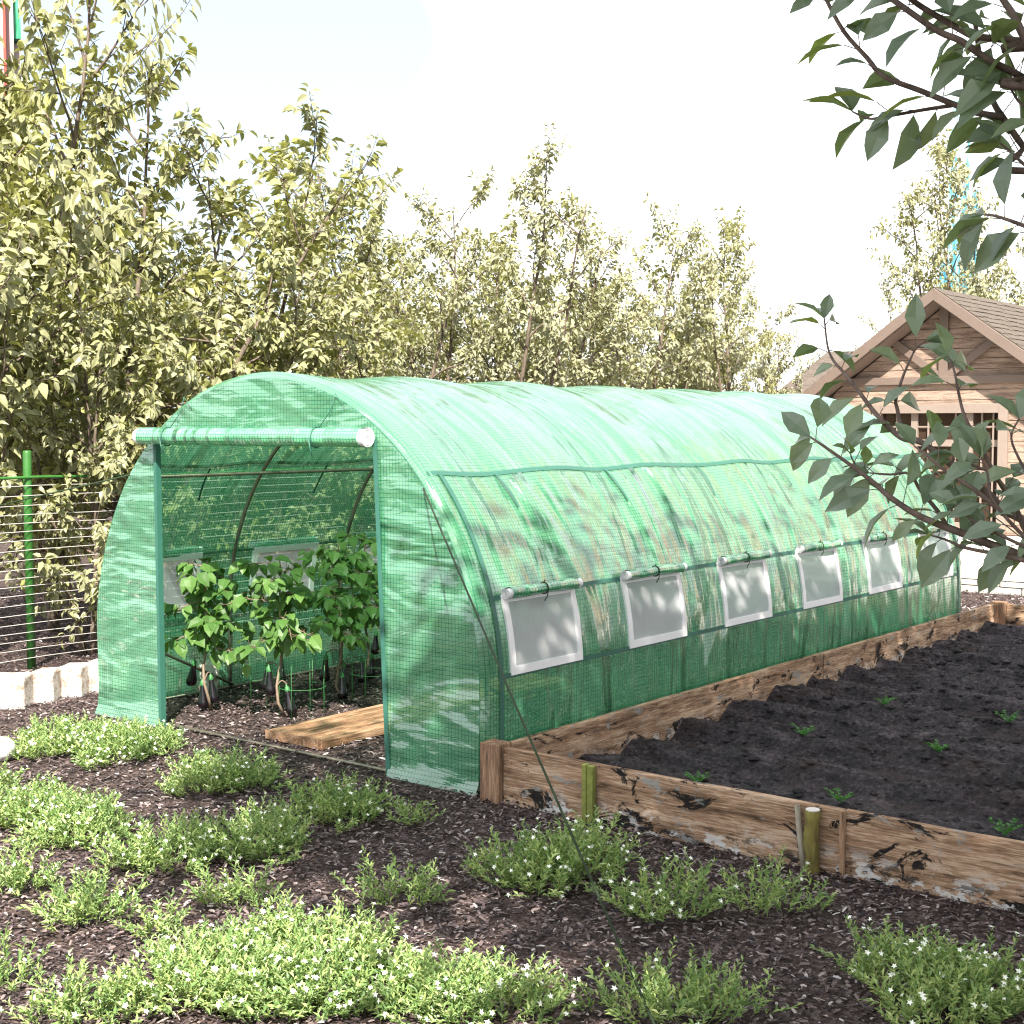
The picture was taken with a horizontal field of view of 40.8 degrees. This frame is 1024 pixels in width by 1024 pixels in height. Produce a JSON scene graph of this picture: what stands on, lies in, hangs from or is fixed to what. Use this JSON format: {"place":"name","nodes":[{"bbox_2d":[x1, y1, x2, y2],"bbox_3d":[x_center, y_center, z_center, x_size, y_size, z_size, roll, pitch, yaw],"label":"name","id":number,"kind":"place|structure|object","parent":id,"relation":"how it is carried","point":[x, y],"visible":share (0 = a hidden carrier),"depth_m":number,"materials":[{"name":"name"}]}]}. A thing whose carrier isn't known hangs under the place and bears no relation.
{"place":"outdoors","nodes":[
{"label":"outdoors","id":0,"kind":"place"},
{"bbox_2d":[0,0,20,446],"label":"grey tower","id":1,"kind":"structure","parent":0,"point":[10,22],"depth_m":117.73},
{"bbox_2d":[0,431,1023,1023],"bbox_3d":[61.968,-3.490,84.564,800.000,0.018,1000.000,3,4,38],"label":"ground","id":2,"kind":"structure","parent":0,"point":[858,1009],"depth_m":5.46,"materials":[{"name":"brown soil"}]},
{"bbox_2d":[0,736,15,761],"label":"stone","id":3,"kind":"object","parent":2,"relation":"on","point":[7,745],"visible":0.96,"depth_m":6.98,"materials":[{"name":"white stone"}]},
{"bbox_2d":[0,753,28,787],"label":"flowering clump","id":4,"kind":"object","parent":2,"relation":"on","point":[4,775],"visible":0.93,"depth_m":6.45,"materials":[{"name":"green plant"}]},
{"bbox_2d":[0,922,54,991],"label":"flowering clump","id":5,"kind":"object","parent":2,"relation":"on","point":[22,971],"visible":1,"depth_m":4.19,"materials":[{"name":"green plant"}]},
{"bbox_2d":[0,834,65,895],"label":"flowering clump","id":6,"kind":"object","parent":2,"relation":"on","point":[18,868],"visible":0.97,"depth_m":5.03,"materials":[{"name":"green plant"}]},
{"bbox_2d":[0,948,133,1023],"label":"flowering clump","id":7,"kind":"object","parent":2,"relation":"on","point":[69,1005],"visible":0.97,"depth_m":3.91,"materials":[{"name":"green plant"}]},
{"bbox_2d":[0,771,146,851],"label":"flowering clump","id":8,"kind":"object","parent":2,"relation":"on","point":[76,812],"visible":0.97,"depth_m":5.73,"materials":[{"name":"green plant"}]},
{"bbox_2d":[17,861,151,931],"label":"flowering clump","id":9,"kind":"object","parent":2,"relation":"on","point":[85,897],"visible":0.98,"depth_m":4.72,"materials":[{"name":"green plant"}]},
{"bbox_2d":[0,0,183,605],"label":"tree","id":10,"kind":"object","parent":2,"relation":"on","point":[33,62],"visible":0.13,"depth_m":11.99,"materials":[{"name":"green plant"}]},
{"bbox_2d":[5,709,188,771],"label":"flowering clump","id":11,"kind":"object","parent":2,"relation":"on","point":[89,738],"visible":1,"depth_m":7.14,"materials":[{"name":"green plant"}]},
{"bbox_2d":[0,36,197,570],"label":"tree","id":12,"kind":"object","parent":2,"relation":"on","point":[19,306],"visible":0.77,"depth_m":9.82,"materials":[{"name":"green plant"}]},
{"bbox_2d":[0,0,201,631],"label":"tree","id":13,"kind":"object","parent":2,"relation":"on","point":[30,110],"visible":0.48,"depth_m":10.91,"materials":[{"name":"green plant"}]},
{"bbox_2d":[0,194,203,599],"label":"tree","id":14,"kind":"object","parent":2,"relation":"on","point":[165,284],"visible":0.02,"depth_m":13.08,"materials":[{"name":"green plant"}]},
{"bbox_2d":[0,658,220,708],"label":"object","id":15,"kind":"object","parent":2,"relation":"on","point":[42,685],"visible":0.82,"depth_m":8.64,"materials":[{"name":"white stone"}]},
{"bbox_2d":[0,203,240,654],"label":"tree","id":16,"kind":"object","parent":2,"relation":"on","point":[112,463],"visible":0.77,"depth_m":10.09,"materials":[{"name":"green plant"}]},
{"bbox_2d":[38,210,225,584],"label":"tree","id":17,"kind":"object","parent":2,"relation":"on","point":[170,316],"visible":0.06,"depth_m":14.43,"materials":[{"name":"green plant"}]},
{"bbox_2d":[109,888,199,939],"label":"flowering clump","id":18,"kind":"object","parent":2,"relation":"on","point":[158,922],"visible":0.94,"depth_m":4.58,"materials":[{"name":"green plant"}]},
{"bbox_2d":[67,214,272,547],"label":"tree","id":19,"kind":"object","parent":2,"relation":"on","point":[172,303],"visible":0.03,"depth_m":15.83,"materials":[{"name":"green plant"}]},
{"bbox_2d":[81,789,313,877],"bbox_3d":[-1.218,1.251,5.411,0.923,0.223,0.631,-1,4,-16],"label":"flowering clump","id":20,"kind":"object","parent":2,"relation":"on","point":[201,845],"visible":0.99,"depth_m":5.36,"materials":[{"name":"green plant"}]},
{"bbox_2d":[5,31,393,632],"bbox_3d":[-2.807,-1.476,11.405,3.706,4.986,1.985,-1,4,-19],"label":"tree","id":21,"kind":"object","parent":2,"relation":"on","point":[151,223],"visible":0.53,"depth_m":11.40,"materials":[{"name":"green plant"}]},
{"bbox_2d":[164,557,255,710],"bbox_3d":[-1.808,0.734,8.188,0.553,0.922,0.502,0,4,-4],"label":"aubergine plant","id":22,"kind":"object","parent":2,"relation":"on","point":[211,633],"visible":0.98,"depth_m":8.13,"materials":[{"name":"green plant"}]},
{"bbox_2d":[153,739,299,796],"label":"flowering clump","id":23,"kind":"object","parent":2,"relation":"on","point":[215,771],"visible":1,"depth_m":6.42,"materials":[{"name":"green plant"}]},
{"bbox_2d":[181,847,285,908],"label":"flowering clump","id":24,"kind":"object","parent":2,"relation":"on","point":[244,890],"visible":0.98,"depth_m":4.88,"materials":[{"name":"green plant"}]},
{"bbox_2d":[145,220,329,582],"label":"tree","id":25,"kind":"object","parent":2,"relation":"on","point":[200,243],"visible":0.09,"depth_m":14.24,"materials":[{"name":"green plant"}]},
{"bbox_2d":[108,82,423,612],"bbox_3d":[-2.320,-1.448,12.626,2.877,4.786,2.226,-2,4,-29],"label":"tree","id":26,"kind":"object","parent":2,"relation":"on","point":[231,210],"visible":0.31,"depth_m":12.32,"materials":[{"name":"green plant"}]},
{"bbox_2d":[243,652,289,711],"bbox_3d":[-1.479,1.009,8.301,0.273,0.370,0.273,3,4,38],"label":"plant support","id":27,"kind":"object","parent":2,"relation":"on","point":[266,677],"visible":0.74,"depth_m":8.22,"materials":[{"name":"green metal"}]},
{"bbox_2d":[215,555,322,717],"bbox_3d":[-1.399,0.729,7.999,0.664,0.955,0.573,3,4,38],"label":"aubergine plant","id":28,"kind":"object","parent":2,"relation":"on","point":[282,634],"visible":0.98,"depth_m":7.96,"materials":[{"name":"green plant"}]},
{"bbox_2d":[123,220,423,617],"bbox_3d":[-1.966,-0.771,11.900,2.712,3.519,1.961,1,4,8],"label":"tree","id":29,"kind":"object","parent":2,"relation":"on","point":[304,354],"visible":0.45,"depth_m":11.68,"materials":[{"name":"green plant"}]},
{"bbox_2d":[278,655,325,718],"bbox_3d":[-1.236,1.030,8.109,0.283,0.350,0.283,3,4,38],"label":"plant support","id":30,"kind":"object","parent":2,"relation":"on","point":[291,690],"visible":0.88,"depth_m":8.15,"materials":[{"name":"green metal"}]},
{"bbox_2d":[194,199,428,598],"bbox_3d":[-1.804,-1.054,13.467,2.330,3.886,2.434,1,4,12],"label":"tree","id":31,"kind":"object","parent":2,"relation":"on","point":[373,237],"visible":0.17,"depth_m":13.06,"materials":[{"name":"green plant"}]},
{"bbox_2d":[258,769,397,835],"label":"flowering clump","id":32,"kind":"object","parent":2,"relation":"on","point":[330,803],"visible":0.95,"depth_m":5.94,"materials":[{"name":"green plant"}]},
{"bbox_2d":[83,888,578,1023],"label":"flowering clump","id":33,"kind":"object","parent":2,"relation":"on","point":[277,966],"visible":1,"depth_m":4.02,"materials":[{"name":"green plant"}]},
{"bbox_2d":[0,442,667,669],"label":"wire fence","id":34,"kind":"object","parent":2,"relation":"on","point":[27,477],"visible":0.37,"depth_m":9.78,"materials":[{"name":"metal"}]},
{"bbox_2d":[297,543,401,700],"bbox_3d":[-1.077,0.683,8.492,0.616,0.985,0.691,3,4,38],"label":"aubergine plant","id":35,"kind":"object","parent":2,"relation":"on","point":[334,625],"visible":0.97,"depth_m":8.44,"materials":[{"name":"green plant"}]},
{"bbox_2d":[300,879,407,942],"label":"flowering clump","id":36,"kind":"object","parent":2,"relation":"on","point":[388,929],"visible":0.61,"depth_m":4.52,"materials":[{"name":"green plant"}]},
{"bbox_2d":[321,531,413,680],"bbox_3d":[-0.972,0.622,9.219,0.647,1.011,0.621,-1,4,-20],"label":"aubergine plant","id":37,"kind":"object","parent":2,"relation":"on","point":[359,565],"visible":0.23,"depth_m":9.05,"materials":[{"name":"green plant"}]},
{"bbox_2d":[307,234,428,551],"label":"tree","id":38,"kind":"object","parent":2,"relation":"on","point":[378,263],"visible":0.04,"depth_m":17.64,"materials":[{"name":"green plant"}]},
{"bbox_2d":[350,649,398,702],"bbox_3d":[-0.855,1.002,8.572,0.303,0.350,0.303,3,4,38],"label":"plant support","id":39,"kind":"object","parent":2,"relation":"on","point":[365,668],"visible":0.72,"depth_m":8.62,"materials":[{"name":"green metal"}]},
{"bbox_2d":[263,133,507,530],"bbox_3d":[-1.464,-1.682,15.276,2.839,4.929,2.209,-2,4,-26],"label":"tree","id":40,"kind":"object","parent":2,"relation":"on","point":[487,270],"visible":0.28,"depth_m":15.31,"materials":[{"name":"green plant"}]},
{"bbox_2d":[330,846,454,907],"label":"flowering clump","id":41,"kind":"object","parent":2,"relation":"on","point":[416,881],"visible":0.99,"depth_m":4.90,"materials":[{"name":"green plant"}]},
{"bbox_2d":[352,531,442,688],"bbox_3d":[-0.735,0.637,8.886,0.577,1.027,0.681,-1,4,-20],"label":"aubergine plant","id":42,"kind":"object","parent":2,"relation":"on","point":[374,650],"visible":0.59,"depth_m":8.82,"materials":[{"name":"green plant"}]},
{"bbox_2d":[384,793,445,824],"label":"flowering clump","id":43,"kind":"object","parent":2,"relation":"on","point":[403,807],"visible":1,"depth_m":5.85,"materials":[{"name":"green plant"}]},
{"bbox_2d":[265,673,573,749],"bbox_3d":[-0.470,1.158,8.222,0.448,0.053,2.245,3,4,38],"label":"walk board","id":44,"kind":"object","parent":2,"relation":"on","point":[323,733],"visible":0.67,"depth_m":7.80,"materials":[{"name":"brown wood"}]},
{"bbox_2d":[330,163,529,562],"bbox_3d":[-1.041,-1.800,17.126,2.436,4.933,1.783,2,4,27],"label":"tree","id":45,"kind":"object","parent":2,"relation":"on","point":[412,356],"visible":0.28,"depth_m":16.89,"materials":[{"name":"green plant"}]},
{"bbox_2d":[417,631,460,690],"bbox_3d":[-0.464,0.975,8.937,0.303,0.360,0.303,3,4,38],"label":"plant support","id":46,"kind":"object","parent":2,"relation":"on","point":[439,664],"visible":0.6,"depth_m":8.97,"materials":[{"name":"green metal"}]},
{"bbox_2d":[342,234,558,543],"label":"tree","id":47,"kind":"object","parent":2,"relation":"on","point":[414,289],"visible":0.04,"depth_m":18.91,"materials":[{"name":"green plant"}]},
{"bbox_2d":[429,512,506,668],"bbox_3d":[-0.294,0.546,9.656,0.582,1.112,0.714,-1,4,-22],"label":"aubergine plant","id":48,"kind":"object","parent":2,"relation":"on","point":[459,583],"visible":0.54,"depth_m":9.52,"materials":[{"name":"green plant"}]},
{"bbox_2d":[397,230,552,522],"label":"tree","id":49,"kind":"object","parent":2,"relation":"on","point":[526,288],"visible":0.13,"depth_m":19.29,"materials":[{"name":"green plant"}]},
{"bbox_2d":[415,119,635,566],"bbox_3d":[0.145,-1.858,16.479,2.173,5.134,2.793,-2,4,-34],"label":"tree","id":50,"kind":"object","parent":2,"relation":"on","point":[533,306],"visible":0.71,"depth_m":15.95,"materials":[{"name":"green plant"}]},
{"bbox_2d":[96,372,961,795],"bbox_3d":[0.538,0.117,9.505,3.052,1.982,6.155,3,4,38],"label":"polytunnel greenhouse","id":51,"kind":"object","parent":2,"relation":"on","point":[542,626],"visible":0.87,"depth_m":8.09,"materials":[{"name":"plastic"}]},
{"bbox_2d":[0,474,130,505],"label":"guy rope","id":52,"kind":"object","parent":51,"relation":"attached to","point":[66,489],"visible":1,"depth_m":8.32,"materials":[{"name":"green"}]},
{"bbox_2d":[120,546,203,619],"bbox_3d":[-2.148,0.426,8.495,0.081,0.423,0.592,3,4,38],"label":"window","id":53,"kind":"structure","parent":51,"relation":"in","point":[172,590],"depth_m":8.47,"materials":[{"name":"white plastic"}]},
{"bbox_2d":[132,393,374,455],"bbox_3d":[-1.389,-0.453,7.138,1.780,0.307,0.113,3,4,38],"label":"rolled door","id":54,"kind":"structure","parent":51,"relation":"in","point":[315,436],"depth_m":7.02,"materials":[{"name":"green plastic"}]},
{"bbox_2d":[248,536,318,602],"bbox_3d":[-1.527,0.379,9.277,0.082,0.423,0.592,3,4,38],"label":"window","id":55,"kind":"structure","parent":51,"relation":"in","point":[291,551],"depth_m":9.26,"materials":[{"name":"white plastic"}]},
{"bbox_2d":[358,528,416,582],"bbox_3d":[-0.906,0.330,10.059,0.081,0.423,0.592,3,4,38],"label":"window","id":56,"kind":"structure","parent":51,"relation":"in","point":[368,550],"depth_m":10.01,"materials":[{"name":"white plastic"}]},
{"bbox_2d":[448,521,500,577],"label":"window","id":57,"kind":"structure","parent":51,"relation":"in","point":[453,540],"depth_m":10.88,"materials":[{"name":"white plastic"}]},
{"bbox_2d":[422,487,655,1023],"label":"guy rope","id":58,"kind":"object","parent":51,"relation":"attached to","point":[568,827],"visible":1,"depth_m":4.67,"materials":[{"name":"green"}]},
{"bbox_2d":[500,577,582,675],"bbox_3d":[0.152,0.538,6.676,0.081,0.423,0.592,3,4,38],"label":"window","id":59,"kind":"structure","parent":51,"relation":"in","point":[542,624],"depth_m":6.65,"materials":[{"name":"white plastic"}]},
{"bbox_2d":[528,515,572,564],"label":"window","id":60,"kind":"structure","parent":51,"relation":"in","point":[540,523],"depth_m":11.66,"materials":[{"name":"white plastic"}]},
{"bbox_2d":[596,509,638,557],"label":"window","id":61,"kind":"structure","parent":51,"relation":"in","point":[608,517],"depth_m":12.39,"materials":[{"name":"white plastic"}]},
{"bbox_2d":[619,562,686,648],"bbox_3d":[0.772,0.490,7.459,0.081,0.423,0.592,3,4,38],"label":"window","id":62,"kind":"structure","parent":51,"relation":"in","point":[654,602],"depth_m":7.43,"materials":[{"name":"white plastic"}]},
{"bbox_2d":[716,549,772,626],"bbox_3d":[1.393,0.442,8.241,0.082,0.423,0.592,3,4,38],"label":"window","id":63,"kind":"structure","parent":51,"relation":"in","point":[744,585],"depth_m":8.21,"materials":[{"name":"white plastic"}]},
{"bbox_2d":[795,539,842,608],"bbox_3d":[2.014,0.394,9.024,0.082,0.423,0.592,3,4,38],"label":"window","id":64,"kind":"structure","parent":51,"relation":"in","point":[819,572],"depth_m":9.00,"materials":[{"name":"white plastic"}]},
{"bbox_2d":[861,531,902,593],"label":"window","id":65,"kind":"structure","parent":51,"relation":"in","point":[881,554],"depth_m":9.78,"materials":[{"name":"white plastic"}]},
{"bbox_2d":[917,523,952,577],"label":"window","id":66,"kind":"structure","parent":51,"relation":"in","point":[941,546],"depth_m":10.63,"materials":[{"name":"white plastic"}]},
{"bbox_2d":[499,521,593,616],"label":"aubergine plant","id":67,"kind":"object","parent":2,"relation":"on","point":[546,558],"visible":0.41,"depth_m":9.87,"materials":[{"name":"green plant"}]},
{"bbox_2d":[463,238,638,514],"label":"tree","id":68,"kind":"object","parent":2,"relation":"on","point":[558,284],"visible":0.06,"depth_m":20.73,"materials":[{"name":"green plant"}]},
{"bbox_2d":[442,211,663,557],"bbox_3d":[0.859,-1.556,17.443,3.001,4.409,2.739,-2,4,-24],"label":"tree","id":69,"kind":"object","parent":2,"relation":"on","point":[595,375],"visible":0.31,"depth_m":16.93,"materials":[{"name":"green plant"}]},
{"bbox_2d":[460,805,649,898],"bbox_3d":[0.164,1.259,5.204,0.602,0.238,0.788,3,4,38],"label":"flowering clump","id":70,"kind":"object","parent":2,"relation":"on","point":[567,860],"visible":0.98,"depth_m":5.13,"materials":[{"name":"green plant"}]},
{"bbox_2d":[582,763,595,824],"bbox_3d":[0.329,1.215,5.901,0.055,0.272,0.034,3,4,38],"label":"stake","id":71,"kind":"object","parent":2,"relation":"on","point":[588,787],"visible":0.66,"depth_m":5.89,"materials":[{"name":"green wood"}]},
{"bbox_2d":[496,264,696,521],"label":"tree","id":72,"kind":"object","parent":2,"relation":"on","point":[631,351],"visible":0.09,"depth_m":20.73,"materials":[{"name":"green plant"}]},
{"bbox_2d":[526,191,737,550],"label":"tree","id":73,"kind":"object","parent":2,"relation":"on","point":[638,319],"visible":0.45,"depth_m":18.09,"materials":[{"name":"green plant"}]},
{"bbox_2d":[587,292,745,532],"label":"tree","id":74,"kind":"object","parent":2,"relation":"on","point":[724,331],"visible":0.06,"depth_m":21.98,"materials":[{"name":"green plant"}]},
{"bbox_2d":[594,846,743,924],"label":"flowering clump","id":75,"kind":"object","parent":2,"relation":"on","point":[665,894],"visible":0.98,"depth_m":4.76,"materials":[{"name":"green plant"}]},
{"bbox_2d":[558,936,802,1023],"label":"flowering clump","id":76,"kind":"object","parent":2,"relation":"on","point":[695,993],"visible":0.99,"depth_m":3.94,"materials":[{"name":"green plant"}]},
{"bbox_2d":[621,249,748,546],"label":"tree","id":77,"kind":"object","parent":2,"relation":"on","point":[686,384],"visible":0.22,"depth_m":19.44,"materials":[{"name":"green plant"}]},
{"bbox_2d":[636,300,779,533],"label":"tree","id":78,"kind":"object","parent":2,"relation":"on","point":[741,313],"visible":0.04,"depth_m":21.98,"materials":[{"name":"green plant"}]},
{"bbox_2d":[647,206,787,541],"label":"tree","id":79,"kind":"object","parent":2,"relation":"on","point":[735,247],"visible":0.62,"depth_m":18.48,"materials":[{"name":"green plant"}]},
{"bbox_2d":[480,601,1023,913],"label":"raised bed","id":80,"kind":"object","parent":2,"relation":"on","point":[971,867],"visible":0.75,"depth_m":5.72,"materials":[{"name":"brown wood"}]},
{"bbox_2d":[577,621,1023,840],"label":"soil","id":81,"kind":"structure","parent":80,"relation":"in","point":[966,804],"depth_m":7.07,"materials":[{"name":"black soil"}]},
{"bbox_2d":[685,771,709,781],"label":"seedling","id":82,"kind":"object","parent":81,"relation":"on","point":[695,779],"visible":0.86,"depth_m":6.35,"materials":[{"name":"green plant"}]},
{"bbox_2d":[790,723,814,734],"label":"seedling","id":83,"kind":"object","parent":81,"relation":"on","point":[803,731],"visible":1,"depth_m":7.10,"materials":[{"name":"green plant"}]},
{"bbox_2d":[823,787,854,802],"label":"seedling","id":84,"kind":"object","parent":81,"relation":"on","point":[836,797],"visible":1,"depth_m":5.90,"materials":[{"name":"green plant"}]},
{"bbox_2d":[925,739,948,751],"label":"seedling","id":85,"kind":"object","parent":81,"relation":"on","point":[936,746],"visible":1,"depth_m":6.68,"materials":[{"name":"green plant"}]},
{"bbox_2d":[988,817,1023,835],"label":"seedling","id":86,"kind":"object","parent":81,"relation":"on","point":[1003,830],"visible":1,"depth_m":5.48,"materials":[{"name":"green plant"}]},
{"bbox_2d":[995,710,1019,721],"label":"seedling","id":87,"kind":"object","parent":81,"relation":"on","point":[1010,720],"visible":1,"depth_m":7.45,"materials":[{"name":"green plant"}]},
{"bbox_2d":[721,282,823,535],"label":"tree","id":88,"kind":"object","parent":2,"relation":"on","point":[762,372],"visible":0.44,"depth_m":19.71,"materials":[{"name":"green plant"}]},
{"bbox_2d":[711,845,837,916],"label":"flowering clump","id":89,"kind":"object","parent":2,"relation":"on","point":[761,900],"visible":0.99,"depth_m":4.82,"materials":[{"name":"green plant"}]},
{"bbox_2d":[794,804,804,872],"bbox_3d":[1.106,1.252,5.268,0.028,0.260,0.071,-2,4,-35],"label":"stick","id":90,"kind":"object","parent":2,"relation":"on","point":[799,827],"visible":0.86,"depth_m":5.26,"materials":[{"name":"grey wood"}]},
{"bbox_2d":[764,351,853,512],"bbox_3d":[8.459,-1.653,28.088,5.350,3.240,5.000,3,4,38],"label":"cabin","id":91,"kind":"object","parent":2,"relation":"on","point":[809,380],"visible":0.06,"depth_m":27.71,"materials":[{"name":"beige wood"}]},
{"bbox_2d":[803,807,820,875],"bbox_3d":[1.140,1.261,5.239,0.065,0.268,0.061,3,4,38],"label":"stake","id":92,"kind":"object","parent":2,"relation":"on","point":[811,833],"visible":0.91,"depth_m":5.22,"materials":[{"name":"green wood"}]},
{"bbox_2d":[622,534,1023,595],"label":"terrace","id":93,"kind":"structure","parent":2,"relation":"on","point":[971,563],"depth_m":15.62,"materials":[{"name":"white"}]},
{"bbox_2d":[852,265,905,349],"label":"tree","id":94,"kind":"object","parent":2,"relation":"on","point":[885,293],"visible":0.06,"depth_m":23.85,"materials":[{"name":"green plant"}]},
{"bbox_2d":[781,0,1023,593],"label":"tree","id":95,"kind":"object","parent":2,"relation":"on","point":[983,73],"visible":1,"depth_m":3.13,"materials":[{"name":"green plant"}]},
{"bbox_2d":[788,287,1023,545],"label":"garden cabin","id":96,"kind":"object","parent":2,"relation":"on","point":[987,335],"visible":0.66,"depth_m":18.25,"materials":[{"name":"brown wood"}]},
{"bbox_2d":[870,403,1008,533],"bbox_3d":[5.686,-0.595,18.362,1.840,1.680,0.135,3,4,38],"label":"window","id":97,"kind":"structure","parent":96,"relation":"in","point":[997,453],"depth_m":18.31,"materials":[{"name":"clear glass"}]},
{"bbox_2d":[809,913,1023,1023],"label":"flowering clump","id":98,"kind":"object","parent":2,"relation":"on","point":[933,973],"visible":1,"depth_m":3.99,"materials":[{"name":"green plant"}]},
{"bbox_2d":[866,127,1014,309],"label":"tree","id":99,"kind":"object","parent":2,"relation":"on","point":[938,235],"visible":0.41,"depth_m":26.28,"materials":[{"name":"green plant"}]},
{"bbox_2d":[918,237,1023,388],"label":"tree","id":100,"kind":"object","parent":2,"relation":"on","point":[978,290],"visible":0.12,"depth_m":24.36,"materials":[{"name":"green plant"}]},
{"bbox_2d":[13,0,1023,430],"label":"sky","id":101,"kind":"structure","parent":0,"point":[697,106],"materials":[{"name":"white"}]},
{"bbox_2d":[939,99,978,292],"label":"teal tower","id":102,"kind":"structure","parent":0,"point":[954,121],"depth_m":158.98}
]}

